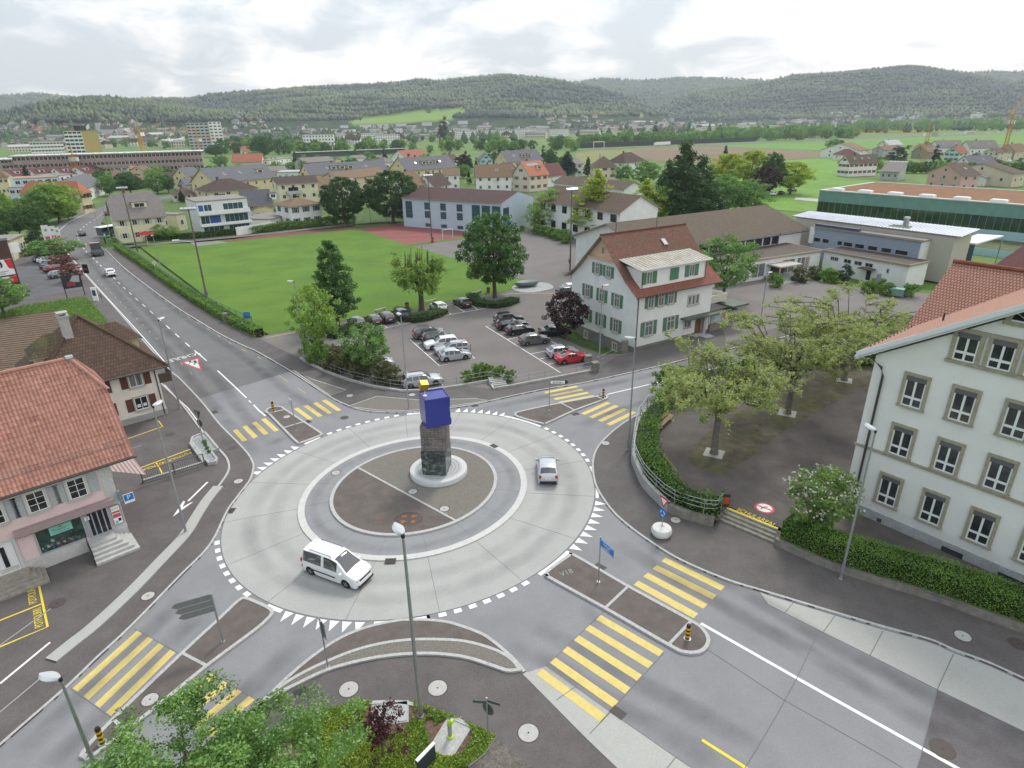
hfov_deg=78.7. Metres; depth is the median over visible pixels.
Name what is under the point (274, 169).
house
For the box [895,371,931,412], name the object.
window
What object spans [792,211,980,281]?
flat roof
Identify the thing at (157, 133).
town house
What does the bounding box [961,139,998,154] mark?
house
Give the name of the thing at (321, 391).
kerb
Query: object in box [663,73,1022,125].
hills
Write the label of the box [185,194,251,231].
modern apartments
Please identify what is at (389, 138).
town house
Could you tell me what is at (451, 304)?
parking marking
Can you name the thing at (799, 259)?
window
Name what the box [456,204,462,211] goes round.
window
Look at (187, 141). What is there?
broadleaf tree
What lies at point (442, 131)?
pine tree
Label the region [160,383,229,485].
kerb
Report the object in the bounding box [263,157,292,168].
office
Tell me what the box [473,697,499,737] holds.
road sign
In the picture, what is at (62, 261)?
broadleaf tree
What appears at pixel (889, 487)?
window
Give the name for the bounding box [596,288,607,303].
window
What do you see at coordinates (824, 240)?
window
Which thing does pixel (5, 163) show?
construction block
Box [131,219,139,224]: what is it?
window
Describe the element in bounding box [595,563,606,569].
drain grate
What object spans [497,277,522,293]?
grass verge
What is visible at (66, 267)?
broadleaf tree
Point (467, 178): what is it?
broadleaf tree
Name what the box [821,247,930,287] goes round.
gym annex
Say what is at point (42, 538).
shop window
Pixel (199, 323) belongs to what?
lane marking
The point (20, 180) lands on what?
flats
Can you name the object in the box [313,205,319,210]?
window
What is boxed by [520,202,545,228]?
broadleaf tree
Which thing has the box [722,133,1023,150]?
field
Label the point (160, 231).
broadleaf tree
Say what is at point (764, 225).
sports hall
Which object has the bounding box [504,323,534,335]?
hatchback car
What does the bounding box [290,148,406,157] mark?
noise barrier
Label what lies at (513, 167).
cottage
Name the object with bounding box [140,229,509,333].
sports field
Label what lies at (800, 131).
tree belt
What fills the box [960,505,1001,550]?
window
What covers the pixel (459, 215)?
window
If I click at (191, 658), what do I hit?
kerb
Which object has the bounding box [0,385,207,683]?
lane marking
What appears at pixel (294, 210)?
window
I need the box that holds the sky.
[0,0,1023,97]
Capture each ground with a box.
[0,124,1023,767]
[54,168,552,243]
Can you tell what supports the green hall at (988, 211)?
on the ground at (542, 142)
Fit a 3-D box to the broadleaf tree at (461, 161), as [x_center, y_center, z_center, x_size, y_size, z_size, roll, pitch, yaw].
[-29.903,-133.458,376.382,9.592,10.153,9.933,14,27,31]
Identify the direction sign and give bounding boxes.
[171,593,224,642]
[288,398,296,430]
[549,380,567,410]
[597,536,613,582]
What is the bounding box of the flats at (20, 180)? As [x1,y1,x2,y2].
[13,175,58,184]
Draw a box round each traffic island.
[85,599,269,752]
[261,621,525,703]
[267,407,319,441]
[516,395,605,422]
[549,555,705,650]
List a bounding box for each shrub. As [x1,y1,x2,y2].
[19,248,35,255]
[248,226,261,233]
[254,329,262,336]
[257,225,269,232]
[263,224,276,231]
[270,222,281,231]
[275,221,288,230]
[282,220,294,229]
[291,221,302,228]
[297,220,307,227]
[297,338,324,364]
[303,219,317,227]
[310,343,332,366]
[312,218,323,226]
[318,217,328,225]
[320,343,344,371]
[325,215,336,224]
[331,218,342,224]
[333,351,350,373]
[336,341,374,379]
[343,697,411,765]
[366,357,393,385]
[382,364,406,386]
[459,370,474,382]
[471,362,488,379]
[480,363,493,378]
[491,365,507,378]
[502,369,516,382]
[531,224,542,234]
[538,226,549,235]
[545,227,556,237]
[552,229,562,239]
[557,228,574,243]
[649,369,673,393]
[765,272,785,287]
[790,266,812,282]
[807,265,825,280]
[818,268,839,282]
[826,269,843,283]
[860,280,881,293]
[870,277,886,291]
[878,282,899,295]
[902,282,921,297]
[1009,162,1020,168]
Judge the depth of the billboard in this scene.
110.26 m
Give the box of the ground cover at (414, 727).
[239,700,496,767]
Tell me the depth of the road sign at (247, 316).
93.82 m
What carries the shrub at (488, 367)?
on the car park
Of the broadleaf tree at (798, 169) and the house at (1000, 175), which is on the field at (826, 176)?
the broadleaf tree at (798, 169)
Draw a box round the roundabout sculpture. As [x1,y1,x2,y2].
[410,380,466,486]
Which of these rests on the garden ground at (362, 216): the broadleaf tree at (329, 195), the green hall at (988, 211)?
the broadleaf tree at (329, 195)
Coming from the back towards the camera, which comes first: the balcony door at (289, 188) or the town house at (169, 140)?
the town house at (169, 140)
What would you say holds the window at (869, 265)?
in the gym annex at (896, 270)
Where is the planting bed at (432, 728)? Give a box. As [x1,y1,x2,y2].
[257,705,487,767]
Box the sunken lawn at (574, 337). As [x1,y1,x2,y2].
[558,323,623,353]
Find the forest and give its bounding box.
[0,64,1023,125]
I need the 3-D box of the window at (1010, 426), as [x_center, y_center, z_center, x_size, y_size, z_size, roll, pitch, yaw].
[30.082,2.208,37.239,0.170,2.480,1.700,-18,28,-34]
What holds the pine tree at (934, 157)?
on the ground at (542, 142)
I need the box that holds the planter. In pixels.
[190,431,219,465]
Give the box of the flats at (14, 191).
[7,185,23,204]
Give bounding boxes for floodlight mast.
[115,187,137,251]
[172,207,207,297]
[423,174,432,241]
[566,188,577,270]
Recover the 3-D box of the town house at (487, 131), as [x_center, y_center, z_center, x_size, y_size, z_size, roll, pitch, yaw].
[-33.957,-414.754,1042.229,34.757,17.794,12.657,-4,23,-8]
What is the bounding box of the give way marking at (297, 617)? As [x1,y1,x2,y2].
[215,409,604,631]
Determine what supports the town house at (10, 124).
on the hills at (227, 124)
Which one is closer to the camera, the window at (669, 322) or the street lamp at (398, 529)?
the street lamp at (398, 529)
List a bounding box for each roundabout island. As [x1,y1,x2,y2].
[333,469,454,532]
[357,448,493,518]
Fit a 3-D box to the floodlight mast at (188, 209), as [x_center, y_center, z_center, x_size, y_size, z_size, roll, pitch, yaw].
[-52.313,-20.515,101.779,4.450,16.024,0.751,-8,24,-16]
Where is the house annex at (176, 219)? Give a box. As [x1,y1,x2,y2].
[165,212,187,230]
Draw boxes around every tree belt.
[0,124,184,148]
[222,131,499,144]
[576,129,721,142]
[716,121,870,140]
[852,116,1023,131]
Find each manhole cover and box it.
[48,598,65,608]
[140,591,155,600]
[140,692,159,706]
[165,432,174,436]
[228,446,236,449]
[233,478,243,483]
[331,470,340,474]
[338,680,359,697]
[408,489,417,493]
[427,679,447,696]
[439,506,449,511]
[517,723,539,742]
[601,441,609,444]
[670,517,680,522]
[928,738,956,759]
[953,630,972,642]
[1007,637,1023,650]
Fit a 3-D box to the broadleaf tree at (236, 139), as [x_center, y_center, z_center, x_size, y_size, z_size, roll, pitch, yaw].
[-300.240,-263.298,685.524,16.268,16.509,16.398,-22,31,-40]
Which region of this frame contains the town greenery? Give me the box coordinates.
[0,116,1023,141]
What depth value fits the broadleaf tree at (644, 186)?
174.47 m
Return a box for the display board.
[415,742,435,767]
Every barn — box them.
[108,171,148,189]
[111,168,119,175]
[231,152,265,165]
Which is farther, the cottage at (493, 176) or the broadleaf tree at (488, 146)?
the broadleaf tree at (488, 146)
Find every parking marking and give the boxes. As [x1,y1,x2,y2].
[0,421,189,646]
[266,293,532,337]
[383,305,560,384]
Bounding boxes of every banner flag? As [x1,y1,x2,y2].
[40,225,53,255]
[48,226,58,247]
[55,227,62,246]
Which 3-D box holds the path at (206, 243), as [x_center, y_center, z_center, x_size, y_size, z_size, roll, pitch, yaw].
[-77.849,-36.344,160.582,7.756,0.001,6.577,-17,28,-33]
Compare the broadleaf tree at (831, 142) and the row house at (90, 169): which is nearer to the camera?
the row house at (90, 169)
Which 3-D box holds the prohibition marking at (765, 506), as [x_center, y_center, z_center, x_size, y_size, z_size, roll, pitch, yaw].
[19.162,9.405,47.375,1.120,0.001,1.120,-1,23,0]
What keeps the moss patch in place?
on the school yard at (828, 435)
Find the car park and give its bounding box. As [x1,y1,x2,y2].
[258,229,929,388]
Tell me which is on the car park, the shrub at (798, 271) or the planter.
the shrub at (798, 271)
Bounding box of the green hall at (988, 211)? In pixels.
[816,182,1023,257]
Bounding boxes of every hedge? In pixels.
[112,243,265,336]
[143,228,235,240]
[314,322,364,338]
[394,305,448,322]
[465,292,521,308]
[635,383,728,516]
[659,342,810,401]
[777,512,1023,623]
[804,340,882,366]
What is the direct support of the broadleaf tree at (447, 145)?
on the ground at (542, 142)
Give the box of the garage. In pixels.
[250,212,281,224]
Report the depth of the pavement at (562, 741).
32.77 m
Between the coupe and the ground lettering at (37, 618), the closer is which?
the ground lettering at (37, 618)
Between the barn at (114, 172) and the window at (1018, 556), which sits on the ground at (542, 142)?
the barn at (114, 172)
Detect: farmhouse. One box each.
[105,190,166,243]
[836,153,878,176]
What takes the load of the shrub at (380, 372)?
on the car park
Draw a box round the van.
[300,539,372,588]
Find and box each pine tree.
[21,165,30,175]
[177,190,185,201]
[437,120,445,141]
[442,115,448,140]
[466,171,471,183]
[560,151,578,175]
[582,157,590,175]
[649,160,680,215]
[652,139,717,215]
[682,154,728,212]
[720,145,727,165]
[931,144,941,162]
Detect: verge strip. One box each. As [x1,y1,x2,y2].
[528,666,689,767]
[760,592,1023,730]
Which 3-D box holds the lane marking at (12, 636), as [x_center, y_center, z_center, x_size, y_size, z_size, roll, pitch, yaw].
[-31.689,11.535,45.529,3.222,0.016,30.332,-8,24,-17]
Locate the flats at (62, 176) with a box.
[33,173,75,180]
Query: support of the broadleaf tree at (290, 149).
on the ground at (542, 142)
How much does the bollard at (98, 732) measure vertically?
1.100 m
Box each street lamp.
[38,671,96,765]
[98,194,110,238]
[151,235,160,269]
[152,399,186,531]
[158,316,180,408]
[287,280,304,356]
[392,522,423,717]
[396,312,409,408]
[598,284,608,370]
[624,336,635,449]
[760,271,771,315]
[838,423,876,579]
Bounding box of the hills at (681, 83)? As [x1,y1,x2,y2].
[0,73,1023,109]
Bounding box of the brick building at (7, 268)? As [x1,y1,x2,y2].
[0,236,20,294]
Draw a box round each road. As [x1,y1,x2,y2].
[0,524,429,767]
[55,195,288,397]
[200,372,411,480]
[221,412,594,619]
[427,488,1023,767]
[450,367,663,474]
[577,132,1023,149]
[664,336,801,371]
[917,690,1023,767]
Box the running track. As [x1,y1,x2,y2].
[222,227,357,241]
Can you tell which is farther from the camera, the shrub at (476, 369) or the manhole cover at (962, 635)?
the shrub at (476, 369)
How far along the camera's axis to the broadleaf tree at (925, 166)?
319.51 m
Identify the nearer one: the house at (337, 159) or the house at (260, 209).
the house at (260, 209)
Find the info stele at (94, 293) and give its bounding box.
[90,287,98,300]
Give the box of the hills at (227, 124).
[0,106,416,144]
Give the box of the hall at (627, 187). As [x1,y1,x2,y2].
[552,176,642,195]
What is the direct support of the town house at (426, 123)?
on the hills at (418, 116)
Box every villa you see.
[18,179,94,213]
[589,154,617,179]
[610,151,645,174]
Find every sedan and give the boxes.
[38,261,59,268]
[77,230,85,235]
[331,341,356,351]
[538,324,571,335]
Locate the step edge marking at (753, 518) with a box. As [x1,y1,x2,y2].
[727,507,777,528]
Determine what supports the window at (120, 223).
in the farmhouse at (146, 211)
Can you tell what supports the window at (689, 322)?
in the municipal house at (658, 279)
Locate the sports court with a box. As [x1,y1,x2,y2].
[361,223,471,244]
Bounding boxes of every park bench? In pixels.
[655,410,673,432]
[658,449,676,474]
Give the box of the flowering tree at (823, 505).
[783,463,870,531]
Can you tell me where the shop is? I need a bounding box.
[0,234,27,260]
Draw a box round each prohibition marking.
[754,503,774,512]
[757,504,771,511]
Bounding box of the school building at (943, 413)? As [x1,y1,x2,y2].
[842,259,1023,585]
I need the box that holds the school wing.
[535,185,661,238]
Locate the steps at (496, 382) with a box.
[488,376,506,386]
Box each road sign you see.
[194,410,204,442]
[243,312,250,318]
[318,617,329,667]
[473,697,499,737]
[875,274,880,292]
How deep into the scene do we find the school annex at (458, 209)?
172.76 m
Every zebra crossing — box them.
[73,631,174,715]
[169,674,254,736]
[233,418,277,441]
[294,400,340,419]
[537,615,662,720]
[545,386,592,401]
[581,402,635,424]
[634,558,724,617]
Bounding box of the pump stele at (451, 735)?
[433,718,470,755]
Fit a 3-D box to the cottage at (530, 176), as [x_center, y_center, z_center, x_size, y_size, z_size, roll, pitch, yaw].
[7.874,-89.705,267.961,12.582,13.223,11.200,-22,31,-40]
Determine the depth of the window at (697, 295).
85.33 m
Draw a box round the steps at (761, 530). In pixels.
[718,507,780,543]
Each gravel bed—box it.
[279,641,515,689]
[297,372,342,394]
[352,397,483,409]
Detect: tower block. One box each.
[29,141,65,153]
[63,126,102,152]
[185,122,211,153]
[207,121,224,151]
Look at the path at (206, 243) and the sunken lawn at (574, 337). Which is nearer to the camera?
the sunken lawn at (574, 337)
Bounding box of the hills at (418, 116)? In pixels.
[202,79,675,132]
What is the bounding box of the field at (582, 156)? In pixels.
[576,149,637,167]
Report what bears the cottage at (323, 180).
on the garden ground at (362, 216)
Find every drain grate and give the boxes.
[227,508,235,513]
[291,685,306,697]
[384,558,395,563]
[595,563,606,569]
[609,705,626,719]
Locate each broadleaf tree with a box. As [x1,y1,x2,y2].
[0,191,18,220]
[0,208,15,234]
[0,278,31,314]
[4,207,26,233]
[9,194,48,218]
[16,203,50,236]
[20,188,61,224]
[22,182,83,222]
[23,237,86,255]
[46,254,77,264]
[53,263,86,275]
[57,199,79,218]
[79,667,374,767]
[91,169,105,176]
[94,174,120,194]
[113,171,142,192]
[140,171,170,193]
[143,167,153,173]
[150,224,167,239]
[151,166,163,172]
[158,174,175,192]
[164,226,179,239]
[185,138,189,146]
[204,145,226,156]
[209,155,228,163]
[214,138,230,153]
[229,141,242,152]
[232,136,242,149]
[241,140,254,148]
[246,136,273,155]
[246,151,267,158]
[265,136,277,151]
[272,138,289,153]
[282,143,293,153]
[283,162,294,169]
[284,283,340,340]
[292,136,303,145]
[293,139,303,151]
[301,142,309,151]
[302,240,361,325]
[305,142,322,151]
[316,142,331,150]
[317,176,364,224]
[336,141,349,150]
[337,321,390,376]
[348,150,359,155]
[353,142,367,149]
[356,141,367,149]
[359,170,417,223]
[363,151,373,157]
[365,138,377,148]
[377,142,387,148]
[391,139,405,147]
[407,142,417,149]
[426,145,433,152]
[438,139,445,150]
[444,141,454,150]
[453,139,464,149]
[453,154,470,168]
[454,210,528,297]
[456,164,471,176]
[464,171,475,185]
[471,139,480,148]
[477,140,486,149]
[484,144,493,152]
[487,139,497,150]
[496,139,509,149]
[506,141,518,150]
[517,139,527,148]
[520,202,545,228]
[528,140,537,148]
[530,188,558,225]
[541,290,589,339]
[542,149,557,163]
[547,136,557,146]
[551,140,561,149]
[554,138,564,148]
[563,136,571,148]
[565,168,620,228]
[568,139,576,151]
[572,141,580,150]
[611,165,632,178]
[618,178,635,181]
[627,160,661,182]
[633,178,668,216]
[650,186,679,216]
[698,234,762,291]
[708,173,749,209]
[709,153,752,184]
[727,178,775,207]
[735,150,769,188]
[749,166,783,198]
[761,151,787,191]
[771,161,818,193]
[824,139,840,146]
[876,159,883,172]
[906,160,913,172]
[907,162,921,172]
[912,164,921,172]
[918,161,934,172]
[933,161,943,168]
[1015,163,1023,170]
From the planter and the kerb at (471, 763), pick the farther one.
the planter
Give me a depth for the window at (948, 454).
40.75 m
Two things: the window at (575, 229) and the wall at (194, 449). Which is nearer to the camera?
the wall at (194, 449)
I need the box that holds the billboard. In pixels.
[60,273,84,297]
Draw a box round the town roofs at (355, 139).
[0,113,1023,148]
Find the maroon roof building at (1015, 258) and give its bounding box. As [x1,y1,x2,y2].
[997,245,1023,267]
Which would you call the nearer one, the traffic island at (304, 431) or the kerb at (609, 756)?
the kerb at (609, 756)
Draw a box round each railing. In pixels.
[140,453,205,483]
[299,350,487,386]
[512,362,591,381]
[598,345,622,359]
[632,389,723,514]
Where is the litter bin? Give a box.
[720,489,730,504]
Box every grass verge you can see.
[0,299,108,323]
[407,237,466,245]
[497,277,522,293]
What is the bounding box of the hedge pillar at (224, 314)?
[222,312,227,321]
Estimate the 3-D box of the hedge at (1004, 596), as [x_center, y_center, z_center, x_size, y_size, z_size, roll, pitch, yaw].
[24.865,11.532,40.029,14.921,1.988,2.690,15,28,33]
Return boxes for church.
[93,108,116,134]
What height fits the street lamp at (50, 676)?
6.347 m
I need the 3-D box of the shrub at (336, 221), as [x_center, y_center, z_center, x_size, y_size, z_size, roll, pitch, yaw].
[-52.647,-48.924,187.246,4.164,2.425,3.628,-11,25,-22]
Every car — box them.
[31,255,45,261]
[35,256,58,263]
[42,264,63,271]
[47,270,72,278]
[75,264,88,272]
[103,268,115,276]
[347,316,364,324]
[360,356,394,369]
[364,314,382,325]
[375,311,395,323]
[391,308,408,316]
[400,370,443,388]
[412,324,444,339]
[421,329,451,342]
[423,334,457,349]
[429,301,447,308]
[433,338,470,354]
[437,347,471,361]
[453,297,471,308]
[493,311,523,321]
[495,317,528,330]
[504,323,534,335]
[518,332,549,345]
[535,455,558,483]
[545,344,578,357]
[555,285,571,296]
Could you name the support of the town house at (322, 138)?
on the ground at (542, 142)
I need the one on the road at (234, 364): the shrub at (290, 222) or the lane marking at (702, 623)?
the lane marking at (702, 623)
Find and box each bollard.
[94,726,106,746]
[271,401,275,411]
[601,388,604,398]
[683,623,690,641]
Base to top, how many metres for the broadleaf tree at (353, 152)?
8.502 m
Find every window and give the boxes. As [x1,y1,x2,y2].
[0,498,21,526]
[9,484,62,518]
[33,516,88,555]
[51,472,100,503]
[105,381,112,392]
[117,220,126,226]
[119,372,151,389]
[120,233,129,238]
[125,393,156,412]
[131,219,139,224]
[134,231,142,236]
[142,218,151,223]
[154,217,163,222]
[197,205,203,211]
[200,216,209,223]
[203,204,211,210]
[203,225,224,231]
[209,215,221,222]
[222,202,242,209]
[224,212,248,221]
[229,223,249,228]
[292,207,298,212]
[302,206,309,211]
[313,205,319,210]
[405,201,412,217]
[424,202,428,209]
[425,211,429,217]
[440,203,445,210]
[440,212,445,218]
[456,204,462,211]
[457,213,462,220]
[472,205,479,220]
[482,205,490,227]
[492,206,499,227]
[551,220,555,227]
[562,206,566,213]
[573,224,577,231]
[582,283,592,298]
[582,308,591,322]
[592,262,602,275]
[595,312,605,327]
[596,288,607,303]
[597,212,602,219]
[603,265,613,278]
[610,214,615,221]
[610,317,621,333]
[611,292,622,308]
[611,341,616,351]
[640,319,656,337]
[645,296,655,309]
[655,294,665,306]
[662,315,678,331]
[665,292,676,304]
[687,295,691,306]
[687,321,691,328]
[691,294,695,305]
[695,293,699,304]
[750,262,765,278]
[754,238,762,246]
[762,237,770,245]
[771,236,778,244]
[782,258,795,272]
[796,256,809,269]
[813,237,820,241]
[822,238,829,243]
[843,241,852,246]
[843,259,851,263]
[854,243,864,248]
[854,261,861,265]
[865,263,872,267]
[867,245,877,250]
[872,470,904,510]
[881,247,891,252]
[883,421,917,461]
[894,249,908,255]
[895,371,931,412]
[914,487,950,529]
[928,436,966,478]
[942,383,982,427]
[947,328,986,364]
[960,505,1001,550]
[976,452,1019,497]
[981,333,1023,373]
[993,398,1023,443]
[1002,312,1023,327]
[1011,528,1023,564]
[1017,355,1023,375]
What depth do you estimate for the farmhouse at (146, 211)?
163.20 m
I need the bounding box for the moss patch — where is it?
[687,366,872,472]
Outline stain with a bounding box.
[394,512,422,525]
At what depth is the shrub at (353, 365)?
73.73 m
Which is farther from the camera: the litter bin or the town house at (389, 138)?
the town house at (389, 138)
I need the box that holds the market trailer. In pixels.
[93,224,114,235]
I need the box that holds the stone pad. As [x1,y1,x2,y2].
[512,282,552,292]
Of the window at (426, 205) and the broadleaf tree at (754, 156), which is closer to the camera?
the window at (426, 205)
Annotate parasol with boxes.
[136,231,153,243]
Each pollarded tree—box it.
[387,246,449,311]
[649,327,806,454]
[717,300,889,414]
[762,278,917,380]
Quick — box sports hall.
[572,205,808,265]
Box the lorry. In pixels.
[653,141,670,145]
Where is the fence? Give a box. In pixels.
[116,238,251,322]
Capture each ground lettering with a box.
[27,589,36,604]
[33,607,42,628]
[737,508,774,524]
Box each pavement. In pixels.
[0,251,252,746]
[106,248,791,412]
[239,656,616,767]
[468,737,531,767]
[594,414,1023,680]
[600,328,726,369]
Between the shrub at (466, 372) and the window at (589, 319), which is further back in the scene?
the window at (589, 319)
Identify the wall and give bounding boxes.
[142,442,205,482]
[235,222,272,234]
[299,357,592,391]
[580,137,755,147]
[631,401,670,511]
[667,502,714,526]
[774,537,1023,633]
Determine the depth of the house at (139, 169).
335.25 m
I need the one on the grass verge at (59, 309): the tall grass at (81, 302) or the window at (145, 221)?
the tall grass at (81, 302)
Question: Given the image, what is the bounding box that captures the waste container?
[890,287,904,296]
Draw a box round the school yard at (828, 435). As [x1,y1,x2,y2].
[635,339,1019,613]
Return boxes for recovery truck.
[89,242,103,255]
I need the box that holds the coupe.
[553,350,585,364]
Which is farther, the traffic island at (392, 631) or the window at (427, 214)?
the window at (427, 214)
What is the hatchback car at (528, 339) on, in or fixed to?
on the car park
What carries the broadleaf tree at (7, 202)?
on the ground at (542, 142)
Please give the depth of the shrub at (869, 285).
105.53 m
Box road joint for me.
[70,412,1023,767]
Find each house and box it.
[0,170,10,196]
[0,354,146,601]
[2,167,24,185]
[6,122,19,126]
[8,144,30,151]
[15,310,171,425]
[28,165,54,175]
[32,134,44,139]
[49,165,76,175]
[55,140,67,150]
[63,173,104,198]
[70,163,108,175]
[107,135,134,142]
[125,164,134,170]
[129,164,154,174]
[130,121,140,127]
[145,132,163,138]
[153,172,175,187]
[157,138,183,147]
[170,184,194,201]
[171,165,197,188]
[189,163,277,196]
[194,177,257,196]
[231,119,238,124]
[238,189,276,215]
[239,146,250,153]
[251,205,274,214]
[268,165,286,174]
[270,173,328,207]
[272,194,321,227]
[298,160,389,177]
[302,134,334,147]
[322,167,389,199]
[332,157,342,161]
[346,154,366,160]
[360,124,370,128]
[361,133,382,141]
[375,134,399,144]
[377,155,393,166]
[389,155,457,183]
[390,149,426,162]
[393,128,402,132]
[396,123,405,125]
[422,122,431,125]
[446,153,456,164]
[455,130,475,138]
[458,121,467,124]
[476,152,492,163]
[481,130,496,134]
[494,149,543,166]
[498,129,520,138]
[516,128,537,137]
[548,129,568,136]
[564,213,748,352]
[700,124,715,129]
[731,125,749,129]
[820,141,869,157]
[832,149,859,159]
[872,144,900,156]
[877,139,902,146]
[879,160,908,180]
[913,144,930,149]
[926,160,981,187]
[931,139,962,154]
[943,145,968,161]
[954,154,996,163]
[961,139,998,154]
[970,113,984,116]
[971,161,1023,186]
[977,174,989,185]
[983,146,1013,160]
[1001,142,1023,159]
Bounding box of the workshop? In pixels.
[276,170,299,176]
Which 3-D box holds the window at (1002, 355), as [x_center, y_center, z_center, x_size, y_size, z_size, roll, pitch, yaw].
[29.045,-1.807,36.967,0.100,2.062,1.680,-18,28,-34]
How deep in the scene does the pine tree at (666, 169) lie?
180.20 m
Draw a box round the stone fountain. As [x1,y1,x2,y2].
[515,280,538,286]
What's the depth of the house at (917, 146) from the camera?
473.37 m
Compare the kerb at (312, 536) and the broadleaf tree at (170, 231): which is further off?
the broadleaf tree at (170, 231)
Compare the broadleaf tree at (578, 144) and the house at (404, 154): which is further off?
the broadleaf tree at (578, 144)
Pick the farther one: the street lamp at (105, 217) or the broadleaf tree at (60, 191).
the broadleaf tree at (60, 191)
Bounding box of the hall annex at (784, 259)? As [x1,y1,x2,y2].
[710,243,822,286]
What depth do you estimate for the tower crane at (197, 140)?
471.66 m
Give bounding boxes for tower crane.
[68,145,78,165]
[127,121,194,150]
[194,130,216,149]
[854,122,938,162]
[1003,98,1022,149]
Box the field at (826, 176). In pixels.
[729,158,870,211]
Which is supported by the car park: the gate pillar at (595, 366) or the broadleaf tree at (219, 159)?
the gate pillar at (595, 366)
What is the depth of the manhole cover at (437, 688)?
33.34 m
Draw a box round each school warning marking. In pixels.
[181,358,201,369]
[185,359,199,367]
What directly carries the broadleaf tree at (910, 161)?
on the ground at (542, 142)
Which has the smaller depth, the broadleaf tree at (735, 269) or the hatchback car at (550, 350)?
the hatchback car at (550, 350)
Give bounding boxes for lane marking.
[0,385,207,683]
[0,445,140,711]
[60,213,958,767]
[70,252,305,393]
[702,739,747,767]
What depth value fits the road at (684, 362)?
78.49 m
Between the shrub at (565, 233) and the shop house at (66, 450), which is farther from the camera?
the shrub at (565, 233)
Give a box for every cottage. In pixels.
[317,176,337,205]
[391,169,426,199]
[421,171,451,187]
[442,166,459,187]
[474,162,511,190]
[500,161,515,187]
[512,159,549,191]
[543,162,566,186]
[562,156,584,176]
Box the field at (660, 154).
[632,146,820,162]
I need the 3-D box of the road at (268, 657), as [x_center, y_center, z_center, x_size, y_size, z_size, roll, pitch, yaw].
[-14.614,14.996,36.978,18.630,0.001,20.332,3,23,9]
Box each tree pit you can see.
[703,447,724,458]
[778,409,796,417]
[836,378,851,383]
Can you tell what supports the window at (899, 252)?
in the gym hall
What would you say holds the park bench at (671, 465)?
on the school yard at (828, 435)
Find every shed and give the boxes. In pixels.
[178,178,192,188]
[294,156,334,169]
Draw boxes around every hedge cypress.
[23,227,44,252]
[838,264,854,281]
[886,146,908,160]
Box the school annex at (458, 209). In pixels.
[401,187,533,231]
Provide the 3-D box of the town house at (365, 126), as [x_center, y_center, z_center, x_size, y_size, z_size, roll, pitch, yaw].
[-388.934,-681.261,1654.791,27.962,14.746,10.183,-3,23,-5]
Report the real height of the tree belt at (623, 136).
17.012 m
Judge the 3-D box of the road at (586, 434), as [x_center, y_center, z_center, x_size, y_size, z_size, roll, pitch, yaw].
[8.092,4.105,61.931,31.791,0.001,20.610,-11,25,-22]
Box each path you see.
[127,224,352,246]
[191,241,226,245]
[794,197,817,201]
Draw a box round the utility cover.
[371,700,408,724]
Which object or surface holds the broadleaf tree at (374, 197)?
on the ground at (542, 142)
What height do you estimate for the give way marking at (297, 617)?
0.016 m
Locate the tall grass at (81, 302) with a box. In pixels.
[0,296,107,323]
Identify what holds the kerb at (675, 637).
on the road at (679, 706)
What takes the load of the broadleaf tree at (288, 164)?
on the ground at (542, 142)
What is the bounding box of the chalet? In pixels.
[911,144,940,158]
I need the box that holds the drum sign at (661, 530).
[651,495,671,538]
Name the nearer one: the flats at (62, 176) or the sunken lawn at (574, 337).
the sunken lawn at (574, 337)
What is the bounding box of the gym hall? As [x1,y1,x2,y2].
[808,217,931,264]
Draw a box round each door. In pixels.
[0,541,21,575]
[85,507,113,537]
[288,187,298,190]
[598,332,602,346]
[694,319,700,333]
[770,266,783,274]
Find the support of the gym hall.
on the ground at (542, 142)
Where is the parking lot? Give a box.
[18,255,85,299]
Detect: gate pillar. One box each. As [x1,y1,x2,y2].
[584,354,592,365]
[591,361,599,372]
[621,340,628,353]
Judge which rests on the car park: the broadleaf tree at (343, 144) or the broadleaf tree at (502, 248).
the broadleaf tree at (502, 248)
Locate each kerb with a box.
[0,253,254,744]
[45,486,222,661]
[79,597,273,760]
[105,249,793,412]
[112,652,207,727]
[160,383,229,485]
[263,618,525,703]
[263,652,520,699]
[265,406,322,444]
[266,638,519,696]
[269,409,305,427]
[293,370,345,395]
[298,436,526,560]
[317,700,494,737]
[330,446,496,536]
[348,396,486,410]
[468,738,495,766]
[514,394,607,425]
[523,672,624,767]
[544,552,709,655]
[592,414,1023,678]
[604,584,693,645]
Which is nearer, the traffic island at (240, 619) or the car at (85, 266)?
the traffic island at (240, 619)
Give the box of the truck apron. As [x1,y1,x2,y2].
[305,439,520,554]
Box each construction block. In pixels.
[0,158,14,169]
[7,150,204,173]
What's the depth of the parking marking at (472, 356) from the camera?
83.00 m

